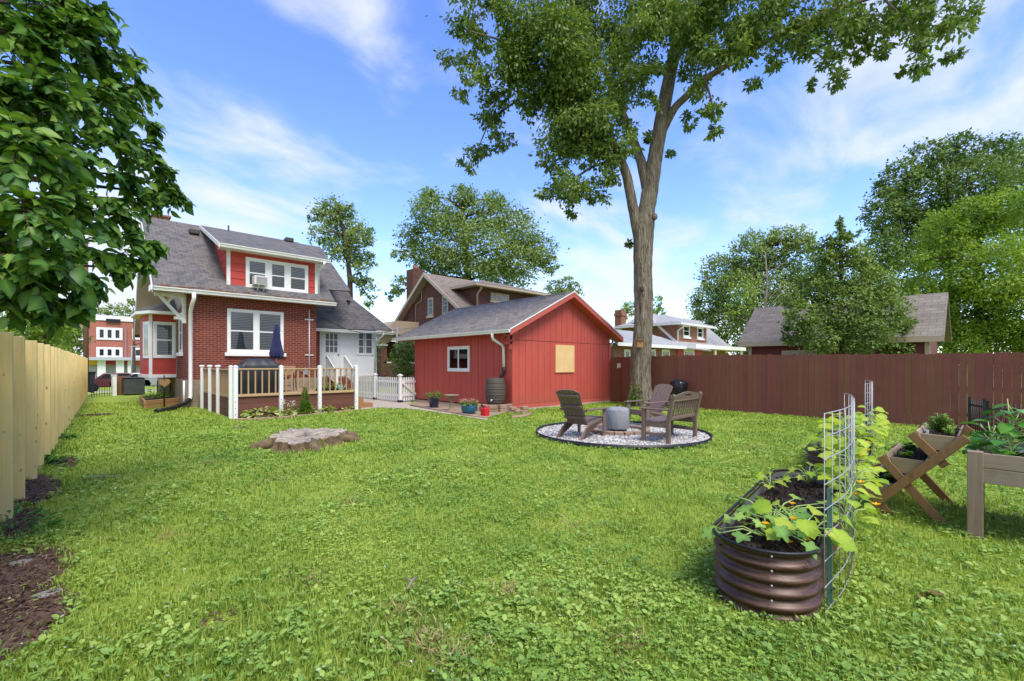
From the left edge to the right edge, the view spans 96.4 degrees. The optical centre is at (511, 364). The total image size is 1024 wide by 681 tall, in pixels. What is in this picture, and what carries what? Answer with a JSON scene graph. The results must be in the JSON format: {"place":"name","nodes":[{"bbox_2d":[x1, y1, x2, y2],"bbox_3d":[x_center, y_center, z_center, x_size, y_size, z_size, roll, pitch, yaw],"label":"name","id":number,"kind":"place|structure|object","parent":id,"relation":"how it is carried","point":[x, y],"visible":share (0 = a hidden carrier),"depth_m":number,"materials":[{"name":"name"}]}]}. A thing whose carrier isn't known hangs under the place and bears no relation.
{"place":"outdoors","nodes":[
{"label":"outdoors","id":0,"kind":"place"},
{"bbox_2d":[360,395,486,419],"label":"path","id":1,"kind":"structure","parent":0,"point":[380,403],"depth_m":17.10,"materials":[{"name":"concrete"}]},
{"bbox_2d":[0,372,1023,680],"bbox_3d":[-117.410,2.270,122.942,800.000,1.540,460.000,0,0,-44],"label":"lawn","id":2,"kind":"structure","parent":0,"point":[174,566],"depth_m":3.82,"materials":[{"name":"green plant"}]},
{"bbox_2d":[0,508,46,539],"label":"bare earth","id":3,"kind":"structure","parent":2,"relation":"on","point":[25,528],"depth_m":4.27,"materials":[{"name":"brown soil"}]},
{"bbox_2d":[0,505,63,541],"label":"weed clump","id":4,"kind":"object","parent":2,"relation":"on","point":[17,510],"visible":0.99,"depth_m":4.10,"materials":[{"name":"green plant"}]},
{"bbox_2d":[0,541,77,590],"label":"bare earth","id":5,"kind":"structure","parent":2,"relation":"on","point":[10,576],"depth_m":3.37,"materials":[{"name":"brown soil"}]},
{"bbox_2d":[14,473,64,509],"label":"bare earth","id":6,"kind":"structure","parent":2,"relation":"on","point":[38,491],"depth_m":5.47,"materials":[{"name":"brown soil"}]},
{"bbox_2d":[0,583,84,659],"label":"bare earth","id":7,"kind":"structure","parent":2,"relation":"on","point":[6,636],"depth_m":2.73,"materials":[{"name":"brown soil"}]},
{"bbox_2d":[31,588,63,598],"bbox_3d":[-3.021,1.489,2.977,0.098,0.022,0.126,0,0,18],"label":"flat stone","id":8,"kind":"object","parent":7,"relation":"on","point":[42,594],"visible":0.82,"depth_m":2.96,"materials":[{"name":"grey stone"}]},
{"bbox_2d":[0,332,87,521],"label":"pine fence","id":9,"kind":"object","parent":2,"relation":"on","point":[43,392],"visible":0.96,"depth_m":5.95,"materials":[{"name":"beige wood"}]},
{"bbox_2d":[0,311,96,354],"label":"roadside tree","id":10,"kind":"object","parent":2,"relation":"on","point":[36,333],"visible":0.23,"depth_m":29.89,"materials":[{"name":"green plant"}]},
{"bbox_2d":[44,451,67,463],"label":"weed clump","id":11,"kind":"object","parent":2,"relation":"on","point":[47,457],"visible":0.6,"depth_m":6.92,"materials":[{"name":"green plant"}]},
{"bbox_2d":[53,327,95,355],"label":"roadside tree","id":12,"kind":"object","parent":2,"relation":"on","point":[80,346],"visible":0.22,"depth_m":42.02,"materials":[{"name":"green plant"}]},
{"bbox_2d":[83,244,88,371],"bbox_3d":[-27.934,-3.000,30.000,1.800,10.000,0.300,0,0,-44],"label":"utility pole","id":13,"kind":"object","parent":2,"relation":"on","point":[85,341],"depth_m":29.92,"materials":[{"name":"brown wood"}]},
{"bbox_2d":[35,315,139,377],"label":"school building","id":14,"kind":"structure","parent":2,"relation":"on","point":[109,350],"depth_m":67.46,"materials":[{"name":"red brick"}]},
{"bbox_2d":[88,372,95,392],"bbox_3d":[-20.799,0.867,22.535,0.440,1.055,0.560,0,0,-44],"label":"dark bin","id":15,"kind":"object","parent":2,"relation":"on","point":[90,374],"visible":0.59,"depth_m":22.39,"materials":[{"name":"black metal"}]},
{"bbox_2d":[0,0,196,342],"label":"broadleaf tree","id":16,"kind":"object","parent":2,"relation":"on","point":[43,116],"visible":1,"depth_m":3.58,"materials":[{"name":"green plant"}]},
{"bbox_2d":[91,376,111,397],"bbox_3d":[-19.081,1.010,21.291,0.024,0.980,1.012,0,0,4],"label":"wire fence","id":17,"kind":"object","parent":2,"relation":"on","point":[104,378],"visible":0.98,"depth_m":21.40,"materials":[{"name":"black metal"}]},
{"bbox_2d":[111,375,116,395],"bbox_3d":[-19.258,1.015,22.137,0.240,1.070,0.240,0,0,-44],"label":"gate post","id":18,"kind":"object","parent":2,"relation":"on","point":[114,385],"visible":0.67,"depth_m":22.06,"materials":[{"name":"white paint"}]},
{"bbox_2d":[97,302,132,316],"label":"roadside tree","id":19,"kind":"object","parent":2,"relation":"on","point":[110,307],"visible":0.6,"depth_m":112.03,"materials":[{"name":"green plant"}]},
{"bbox_2d":[117,376,130,394],"bbox_3d":[-19.346,1.025,22.855,0.188,0.950,0.810,0,0,4],"label":"pallet fence","id":20,"kind":"object","parent":2,"relation":"on","point":[119,385],"visible":0.4,"depth_m":22.55,"materials":[{"name":"brown wood"}]},
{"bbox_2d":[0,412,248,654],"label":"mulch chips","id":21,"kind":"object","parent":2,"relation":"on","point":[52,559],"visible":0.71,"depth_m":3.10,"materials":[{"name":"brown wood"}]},
{"bbox_2d":[122,377,144,394],"bbox_3d":[-18.835,1.050,22.785,0.840,0.860,0.850,0,0,-44],"label":"air conditioner","id":22,"kind":"object","parent":2,"relation":"on","point":[133,385],"visible":0.88,"depth_m":22.48,"materials":[{"name":"grey metal"}]},
{"bbox_2d":[127,298,139,372],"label":"roadside tree","id":23,"kind":"object","parent":2,"relation":"on","point":[129,301],"visible":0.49,"depth_m":59.88,"materials":[{"name":"brown plant"}]},
{"bbox_2d":[139,394,179,408],"bbox_3d":[-13.270,1.345,17.288,1.185,0.290,4.461,0,0,-41],"label":"timber bed","id":24,"kind":"object","parent":2,"relation":"on","point":[147,402],"visible":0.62,"depth_m":16.11,"materials":[{"name":"wood"}]},
{"bbox_2d":[131,214,393,412],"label":"brick house","id":25,"kind":"structure","parent":2,"relation":"on","point":[201,299],"depth_m":17.50,"materials":[{"name":"red brick"}]},
{"bbox_2d":[131,299,177,377],"bbox_3d":[-14.161,-1.050,18.058,1.221,3.060,3.320,0,0,-44],"label":"bay window","id":26,"kind":"structure","parent":25,"relation":"in","point":[157,322],"depth_m":17.24,"materials":[{"name":"red wood"}]},
{"bbox_2d":[176,312,182,355],"bbox_3d":[-12.192,-1.110,16.773,0.104,1.580,0.860,0,0,-44],"label":"window","id":27,"kind":"structure","parent":25,"relation":"in","point":[180,353],"depth_m":16.57,"materials":[{"name":"white paint"}]},
{"bbox_2d":[225,308,285,356],"bbox_3d":[-9.713,-1.195,17.408,2.100,1.750,0.104,0,0,-44],"label":"window","id":28,"kind":"structure","parent":25,"relation":"in","point":[249,332],"depth_m":17.33,"materials":[{"name":"white glass"}]},
{"bbox_2d":[252,275,267,290],"bbox_3d":[-9.511,-3.009,17.274,0.464,0.641,0.378,0,0,-44],"label":"window air conditioner","id":29,"kind":"object","parent":25,"relation":"attached to","point":[257,280],"depth_m":17.14,"materials":[{"name":"plastic"}]},
{"bbox_2d":[326,355,352,387],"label":"porch steps","id":30,"kind":"structure","parent":25,"relation":"on","point":[329,362],"depth_m":20.92,"materials":[{"name":"white wood"}]},
{"bbox_2d":[199,365,358,418],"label":"deck","id":31,"kind":"structure","parent":2,"relation":"on","point":[219,394],"depth_m":13.82,"materials":[{"name":"white paint"}]},
{"bbox_2d":[236,358,279,393],"bbox_3d":[-7.572,0.375,13.677,1.126,1.130,0.669,0,0,-44],"label":"covered grill","id":32,"kind":"object","parent":31,"relation":"on","point":[257,363],"visible":0.65,"depth_m":13.43,"materials":[{"name":"black fabric"}]},
{"bbox_2d":[269,323,283,362],"bbox_3d":[-8.111,-0.245,15.761,0.480,2.370,0.480,0,0,-44],"label":"patio umbrella","id":33,"kind":"object","parent":31,"relation":"on","point":[276,351],"visible":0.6,"depth_m":15.67,"materials":[{"name":"blue fabric"}]},
{"bbox_2d":[282,365,296,389],"bbox_3d":[-8.114,0.480,16.554,0.488,0.923,0.524,0,0,-14],"label":"patio chair","id":34,"kind":"object","parent":31,"relation":"on","point":[289,371],"visible":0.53,"depth_m":16.74,"materials":[{"name":"beige wood"}]},
{"bbox_2d":[248,427,364,454],"bbox_3d":[-3.747,1.397,8.629,1.516,0.325,2.026,0,0,17],"label":"tree stump","id":35,"kind":"object","parent":2,"relation":"on","point":[299,439],"visible":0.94,"depth_m":8.27,"materials":[{"name":"grey wood"}]},
{"bbox_2d":[302,192,381,309],"bbox_3d":[-14.885,-6.177,40.754,5.460,18.360,7.186,0,0,-84],"label":"street tree","id":36,"kind":"object","parent":2,"relation":"on","point":[347,246],"visible":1,"depth_m":39.82,"materials":[{"name":"green plant"}]},
{"bbox_2d":[358,398,372,407],"bbox_3d":[-5.425,1.330,16.113,0.730,0.340,0.800,0,0,-44],"label":"wooden step","id":37,"kind":"object","parent":2,"relation":"on","point":[362,403],"visible":0.49,"depth_m":15.84,"materials":[{"name":"brown wood"}]},
{"bbox_2d":[347,373,415,402],"bbox_3d":[-5.804,0.935,20.072,0.900,1.170,4.920,0,0,-44],"label":"picket fence","id":38,"kind":"object","parent":2,"relation":"on","point":[402,394],"visible":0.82,"depth_m":18.95,"materials":[{"name":"white paint"}]},
{"bbox_2d":[382,341,414,380],"bbox_3d":[-5.097,0.110,21.595,2.069,2.980,1.578,0,0,-44],"label":"garden shrub","id":39,"kind":"object","parent":2,"relation":"on","point":[403,364],"visible":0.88,"depth_m":21.38,"materials":[{"name":"green plant"}]},
{"bbox_2d":[412,401,504,416],"bbox_3d":[-2.351,1.470,15.807,1.865,0.001,6.789,0,0,-44],"label":"gravel bed","id":40,"kind":"object","parent":2,"relation":"on","point":[443,406],"visible":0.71,"depth_m":15.73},
{"bbox_2d":[424,390,443,407],"bbox_3d":[-2.696,1.190,15.786,0.707,0.621,0.711,0,0,-44],"label":"plant pot","id":41,"kind":"object","parent":40,"relation":"on","point":[434,401],"visible":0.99,"depth_m":15.64,"materials":[{"name":"blue ceramic"}]},
{"bbox_2d":[410,405,487,417],"bbox_3d":[-2.203,1.470,14.592,0.166,0.061,4.849,0,0,-38],"label":"bed edging","id":42,"kind":"object","parent":40,"relation":"on","point":[450,411],"visible":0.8,"depth_m":14.09,"materials":[{"name":"brown brick"}]},
{"bbox_2d":[444,394,458,410],"bbox_3d":[-1.931,1.228,14.601,0.500,0.545,0.500,0,0,-44],"label":"bird bath","id":43,"kind":"object","parent":40,"relation":"on","point":[451,397],"visible":0.95,"depth_m":14.54,"materials":[{"name":"beige stone"}]},
{"bbox_2d":[459,398,478,413],"bbox_3d":[-1.280,1.248,13.732,0.631,0.503,0.626,0,0,-44],"label":"plant pot","id":44,"kind":"object","parent":40,"relation":"on","point":[469,407],"visible":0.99,"depth_m":13.57,"materials":[{"name":"teal ceramic"}]},
{"bbox_2d":[485,378,505,403],"bbox_3d":[-0.549,0.830,14.630,0.708,0.820,0.663,0,0,-44],"label":"rain barrel","id":45,"kind":"object","parent":40,"relation":"on","point":[495,390],"visible":1,"depth_m":14.38,"materials":[{"name":"plastic"}]},
{"bbox_2d":[376,265,549,385],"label":"neighbour house","id":46,"kind":"structure","parent":2,"relation":"on","point":[429,297],"depth_m":30.84,"materials":[{"name":"brown brick"}]},
{"bbox_2d":[426,297,433,317],"bbox_3d":[-5.584,-3.880,31.181,0.104,1.385,0.828,0,0,-44],"label":"window","id":47,"kind":"structure","parent":46,"relation":"in","point":[430,300],"depth_m":31.23,"materials":[{"name":"beige paint"}]},
{"bbox_2d":[490,292,508,302],"bbox_3d":[-0.772,-4.429,30.577,1.829,0.663,0.104,0,0,-44],"label":"window","id":48,"kind":"structure","parent":46,"relation":"in","point":[495,297],"depth_m":30.50,"materials":[{"name":"glass"}]},
{"bbox_2d":[384,182,569,302],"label":"street tree","id":49,"kind":"object","parent":2,"relation":"on","point":[495,269],"visible":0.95,"depth_m":44.75,"materials":[{"name":"green plant"}]},
{"bbox_2d":[392,291,623,409],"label":"garage","id":50,"kind":"structure","parent":2,"relation":"on","point":[536,352],"depth_m":16.53,"materials":[{"name":"red paint"}]},
{"bbox_2d":[447,346,469,371],"bbox_3d":[-1.964,-0.214,16.727,0.034,0.926,1.326,0,0,-44],"label":"window","id":51,"kind":"structure","parent":50,"relation":"in","point":[458,357],"depth_m":16.71,"materials":[{"name":"white paint"}]},
{"bbox_2d":[0,419,1023,680],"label":"broad weeds","id":52,"kind":"object","parent":2,"relation":"on","point":[914,617],"visible":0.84,"depth_m":2.74,"materials":[{"name":"green plant"}]},
{"bbox_2d":[0,405,1023,680],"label":"clover","id":53,"kind":"object","parent":2,"relation":"on","point":[640,657],"depth_m":3.51,"materials":[{"name":"green plant"}]},
{"bbox_2d":[543,275,585,295],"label":"street tree","id":54,"kind":"object","parent":2,"relation":"on","point":[558,288],"visible":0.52,"depth_m":59.16,"materials":[{"name":"green plant"}]},
{"bbox_2d":[536,421,711,449],"bbox_3d":[2.334,1.472,9.848,3.628,0.115,3.628,0,0,-44],"label":"garden edging","id":55,"kind":"object","parent":2,"relation":"on","point":[644,447],"visible":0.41,"depth_m":8.29,"materials":[{"name":"black metal"}]},
{"bbox_2d":[538,423,710,444],"bbox_3d":[2.334,1.465,9.848,3.600,0.001,3.600,0,0,-44],"label":"gravel bed","id":56,"kind":"object","parent":2,"relation":"on","point":[624,435],"visible":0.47,"depth_m":9.21,"materials":[{"name":"grey gravel"}]},
{"bbox_2d":[556,389,608,440],"bbox_3d":[1.407,0.977,9.328,0.736,0.998,1.049,0,0,41],"label":"adirondack chair","id":57,"kind":"object","parent":56,"relation":"on","point":[572,406],"visible":0.98,"depth_m":9.13,"materials":[{"name":"brown wood"}]},
{"bbox_2d":[606,405,628,430],"bbox_3d":[2.327,1.186,10.091,0.516,0.627,0.512,0,0,-44],"label":"covered fire pit","id":58,"kind":"object","parent":56,"relation":"on","point":[617,418],"visible":0.93,"depth_m":9.88,"materials":[{"name":"grey fabric"}]},
{"bbox_2d":[624,384,672,426],"bbox_3d":[3.364,0.977,11.142,1.049,0.998,0.736,0,0,-31],"label":"adirondack chair","id":59,"kind":"object","parent":56,"relation":"on","point":[660,395],"visible":0.81,"depth_m":11.17,"materials":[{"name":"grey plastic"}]},
{"bbox_2d":[639,391,702,443],"bbox_3d":[3.140,0.990,9.007,0.710,0.960,1.280,0,0,44],"label":"garden bench","id":60,"kind":"object","parent":56,"relation":"on","point":[667,420],"visible":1,"depth_m":8.74,"materials":[{"name":"brown wood"}]},
{"bbox_2d":[625,382,644,405],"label":"ivy","id":61,"kind":"object","parent":2,"relation":"on","point":[636,395],"visible":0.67,"depth_m":16.04,"materials":[{"name":"green plant"}]},
{"bbox_2d":[620,295,666,320],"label":"street tree","id":62,"kind":"object","parent":2,"relation":"on","point":[658,306],"visible":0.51,"depth_m":70.15,"materials":[{"name":"green plant"}]},
{"bbox_2d":[610,310,728,356],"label":"neighbour house","id":63,"kind":"structure","parent":2,"relation":"on","point":[672,335],"depth_m":35.31,"materials":[{"name":"white brick"}]},
{"bbox_2d":[669,379,687,402],"bbox_3d":[5.674,1.002,15.588,0.598,1.004,0.601,0,0,-44],"label":"covered kettle","id":64,"kind":"object","parent":2,"relation":"on","point":[679,386],"visible":0.66,"depth_m":15.37,"materials":[{"name":"grey metal"}]},
{"bbox_2d":[425,0,986,406],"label":"shade tree","id":65,"kind":"object","parent":2,"relation":"on","point":[577,112],"visible":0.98,"depth_m":15.11,"materials":[{"name":"green plant"}]},
{"bbox_2d":[687,344,745,354],"bbox_3d":[15.627,0.125,39.713,10.132,3.349,5.300,0,0,-44],"label":"carport","id":66,"kind":"object","parent":2,"relation":"on","point":[715,348],"visible":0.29,"depth_m":37.48,"materials":[{"name":"white paint"}]},
{"bbox_2d":[716,236,790,321],"bbox_3d":[20.486,-5.430,37.951,6.107,10.037,3.655,0,0,-4],"label":"sparse tree","id":67,"kind":"object","parent":2,"relation":"on","point":[766,295],"visible":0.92,"depth_m":37.93,"materials":[{"name":"green plant"}]},
{"bbox_2d":[684,223,835,354],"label":"street tree","id":68,"kind":"object","parent":2,"relation":"on","point":[755,270],"visible":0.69,"depth_m":45.12,"materials":[{"name":"green plant"}]},
{"bbox_2d":[712,469,844,623],"bbox_3d":[2.235,1.289,3.683,0.630,0.422,2.565,0,0,39],"label":"raised bed","id":69,"kind":"object","parent":2,"relation":"on","point":[781,578],"visible":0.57,"depth_m":2.78,"materials":[{"name":"metal"}]},
{"bbox_2d":[700,500,833,559],"bbox_3d":[1.691,1.066,2.962,0.759,0.196,0.635,0,0,-29],"label":"squash plant","id":70,"kind":"object","parent":69,"relation":"on","point":[784,532],"visible":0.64,"depth_m":2.93,"materials":[{"name":"green plant"}]},
{"bbox_2d":[749,471,790,490],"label":"young plant","id":71,"kind":"object","parent":69,"relation":"on","point":[769,485],"visible":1,"depth_m":4.12,"materials":[{"name":"green plant"}]},
{"bbox_2d":[719,493,841,540],"bbox_3d":[1.906,1.065,3.310,0.742,0.174,0.730,0,0,-44],"label":"squash plant","id":72,"kind":"object","parent":69,"relation":"on","point":[801,512],"visible":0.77,"depth_m":3.25,"materials":[{"name":"green plant"}]},
{"bbox_2d":[751,499,857,551],"bbox_3d":[1.887,1.027,2.957,0.572,0.214,0.571,0,0,16],"label":"cucumber plant","id":73,"kind":"object","parent":69,"relation":"on","point":[809,528],"visible":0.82,"depth_m":2.86,"materials":[{"name":"green plant"}]},
{"bbox_2d":[782,462,829,484],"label":"young plant","id":74,"kind":"object","parent":69,"relation":"on","point":[811,476],"visible":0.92,"depth_m":4.36,"materials":[{"name":"green plant"}]},
{"bbox_2d":[611,352,1023,432],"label":"board fence","id":75,"kind":"object","parent":2,"relation":"on","point":[818,386],"visible":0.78,"depth_m":12.32,"materials":[{"name":"brown wood"}]},
{"bbox_2d":[804,430,868,490],"bbox_3d":[4.626,1.289,6.464,0.630,0.422,2.525,0,0,39],"label":"raised bed","id":76,"kind":"object","parent":2,"relation":"on","point":[812,457],"visible":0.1,"depth_m":5.78,"materials":[{"name":"metal"}]},
{"bbox_2d":[806,434,871,452],"bbox_3d":[4.183,1.023,5.850,0.690,0.244,0.786,0,0,36],"label":"cucumber plant","id":77,"kind":"object","parent":76,"relation":"on","point":[813,438],"visible":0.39,"depth_m":5.89,"materials":[{"name":"green plant"}]},
{"bbox_2d":[824,393,854,615],"bbox_3d":[2.648,0.917,3.632,0.118,1.265,2.460,0,0,38],"label":"wire trellis","id":78,"kind":"object","parent":2,"relation":"on","point":[830,552],"visible":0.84,"depth_m":2.92,"materials":[{"name":"silver metal"}]},
{"bbox_2d":[814,412,882,483],"bbox_3d":[3.269,0.844,4.449,0.551,0.715,0.890,0,0,32],"label":"cucumber vine","id":79,"kind":"object","parent":78,"relation":"attached to","point":[862,453],"visible":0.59,"depth_m":4.37,"materials":[{"name":"green plant"}]},
{"bbox_2d":[817,450,888,533],"bbox_3d":[2.626,0.965,3.515,0.455,0.434,1.727,0,0,35],"label":"cucumber vine","id":80,"kind":"object","parent":78,"relation":"attached to","point":[866,496],"visible":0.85,"depth_m":3.36,"materials":[{"name":"green plant"}]},
{"bbox_2d":[738,292,951,409],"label":"shed","id":81,"kind":"structure","parent":2,"relation":"on","point":[762,334],"depth_m":15.34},
{"bbox_2d":[782,350,816,354],"bbox_3d":[10.266,-0.110,16.372,0.034,0.820,1.100,0,0,-44],"label":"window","id":82,"kind":"structure","parent":81,"relation":"in","point":[789,352],"depth_m":16.44,"materials":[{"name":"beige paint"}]},
{"bbox_2d":[776,215,918,354],"bbox_3d":[10.529,-1.276,14.257,4.287,6.752,3.002,0,0,22],"label":"maple tree","id":83,"kind":"object","parent":2,"relation":"on","point":[844,330],"visible":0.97,"depth_m":13.94,"materials":[{"name":"green plant"}]},
{"bbox_2d":[865,380,872,466],"bbox_3d":[5.255,0.900,6.735,0.094,1.300,1.816,0,0,38],"label":"wire trellis","id":84,"kind":"object","parent":2,"relation":"on","point":[867,423],"visible":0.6,"depth_m":6.39,"materials":[{"name":"silver metal"}]},
{"bbox_2d":[846,405,892,450],"bbox_3d":[5.284,0.917,6.743,0.513,0.514,1.926,0,0,40],"label":"cucumber vine","id":85,"kind":"object","parent":84,"relation":"attached to","point":[883,421],"visible":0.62,"depth_m":6.53,"materials":[{"name":"green plant"}]},
{"bbox_2d":[858,424,973,524],"bbox_3d":[4.212,1.090,4.771,1.012,0.905,0.834,0,0,-44],"label":"tiered planter","id":86,"kind":"object","parent":2,"relation":"on","point":[938,457],"visible":0.62,"depth_m":4.43,"materials":[{"name":"brown wood"}]},
{"bbox_2d":[871,465,906,492],"bbox_3d":[4.081,1.228,4.935,0.980,0.145,0.250,0,0,-44],"label":"trough planter","id":87,"kind":"object","parent":86,"relation":"on","point":[885,485],"visible":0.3,"depth_m":4.68,"materials":[{"name":"brown wood"}]},
{"bbox_2d":[886,443,929,473],"bbox_3d":[4.204,0.980,4.807,0.980,0.180,0.315,0,0,-44],"label":"trough planter","id":88,"kind":"object","parent":86,"relation":"on","point":[908,464],"visible":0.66,"depth_m":4.55,"materials":[{"name":"brown wood"}]},
{"bbox_2d":[902,441,916,450],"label":"herb plant","id":89,"kind":"object","parent":88,"relation":"on","point":[909,446],"visible":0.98,"depth_m":4.89,"materials":[{"name":"green plant"}]},
{"bbox_2d":[916,423,963,450],"bbox_3d":[4.358,0.723,4.646,0.980,0.175,0.300,0,0,-44],"label":"trough planter","id":90,"kind":"object","parent":86,"relation":"on","point":[935,440],"visible":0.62,"depth_m":4.36,"materials":[{"name":"brown wood"}]},
{"bbox_2d":[925,413,954,432],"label":"herb plant","id":91,"kind":"object","parent":90,"relation":"in","point":[938,424],"visible":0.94,"depth_m":4.54,"materials":[{"name":"green plant"}]},
{"bbox_2d":[855,127,1023,380],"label":"tall tree","id":92,"kind":"object","parent":2,"relation":"on","point":[899,205],"visible":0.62,"depth_m":40.31,"materials":[{"name":"green plant"}]},
{"bbox_2d":[899,184,1023,381],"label":"lime tree","id":93,"kind":"object","parent":2,"relation":"on","point":[989,325],"visible":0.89,"depth_m":24.18,"materials":[{"name":"green plant"}]},
{"bbox_2d":[967,397,985,436],"bbox_3d":[9.514,1.090,9.376,0.094,0.826,0.892,0,0,28],"label":"iron fence panel","id":94,"kind":"object","parent":2,"relation":"on","point":[982,406],"visible":0.53,"depth_m":9.39,"materials":[{"name":"black metal"}]},
{"bbox_2d":[967,439,1023,539],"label":"elevated planter","id":95,"kind":"object","parent":2,"relation":"on","point":[983,468],"visible":0.67,"depth_m":3.91,"materials":[{"name":"brown wood"}]},
{"bbox_2d":[957,422,1023,453],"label":"pepper plant","id":96,"kind":"object","parent":95,"relation":"in","point":[990,436],"visible":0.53,"depth_m":4.35,"materials":[{"name":"green plant"}]},
{"bbox_2d":[965,399,1023,456],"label":"pepper plant","id":97,"kind":"object","parent":95,"relation":"on","point":[1009,427],"visible":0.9,"depth_m":4.04,"materials":[{"name":"green plant"}]},
{"bbox_2d":[970,434,1023,454],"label":"pepper plant","id":98,"kind":"object","parent":95,"relation":"in","point":[1009,447],"visible":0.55,"depth_m":4.04,"materials":[{"name":"green plant"}]},
{"bbox_2d":[986,401,1023,439],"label":"iron fence panel","id":99,"kind":"object","parent":2,"relation":"on","point":[988,408],"visible":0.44,"depth_m":9.06,"materials":[{"name":"black metal"}]},
{"label":"flower bed soil","id":100,"kind":"structure","parent":2,"relation":"on","visible":0},
{"bbox_2d":[240,406,280,417],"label":"hosta","id":101,"kind":"object","parent":100,"relation":"on","point":[246,415],"visible":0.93,"depth_m":12.77,"materials":[{"name":"green plant"}]},
{"bbox_2d":[277,408,305,416],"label":"hosta","id":102,"kind":"object","parent":100,"relation":"on","point":[294,412],"visible":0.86,"depth_m":13.28,"materials":[{"name":"green plant"}]},
{"bbox_2d":[297,387,312,413],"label":"tall plant","id":103,"kind":"object","parent":100,"relation":"on","point":[307,408],"visible":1,"depth_m":13.41,"materials":[{"name":"green plant"}]},
{"bbox_2d":[0,0,1023,365],"label":"sky","id":104,"kind":"structure","parent":0,"point":[270,107],"materials":[{"name":"blue"}]},
{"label":"road","id":105,"kind":"structure","parent":0,"visible":0},
{"bbox_2d":[94,373,149,390],"bbox_3d":[-31.108,1.350,35.946,4.293,1.445,1.640,0,0,-44],"label":"parked car","id":106,"kind":"object","parent":105,"relation":"on","point":[106,375],"visible":0.25,"depth_m":34.97,"materials":[{"name":"red paint"}]},
{"bbox_2d":[110,373,156,385],"bbox_3d":[-29.909,1.350,37.090,4.292,1.445,1.640,0,0,-44],"label":"parked car","id":107,"kind":"object","parent":105,"relation":"on","point":[153,381],"visible":0.08,"depth_m":36.76,"materials":[{"name":"silver metal"}]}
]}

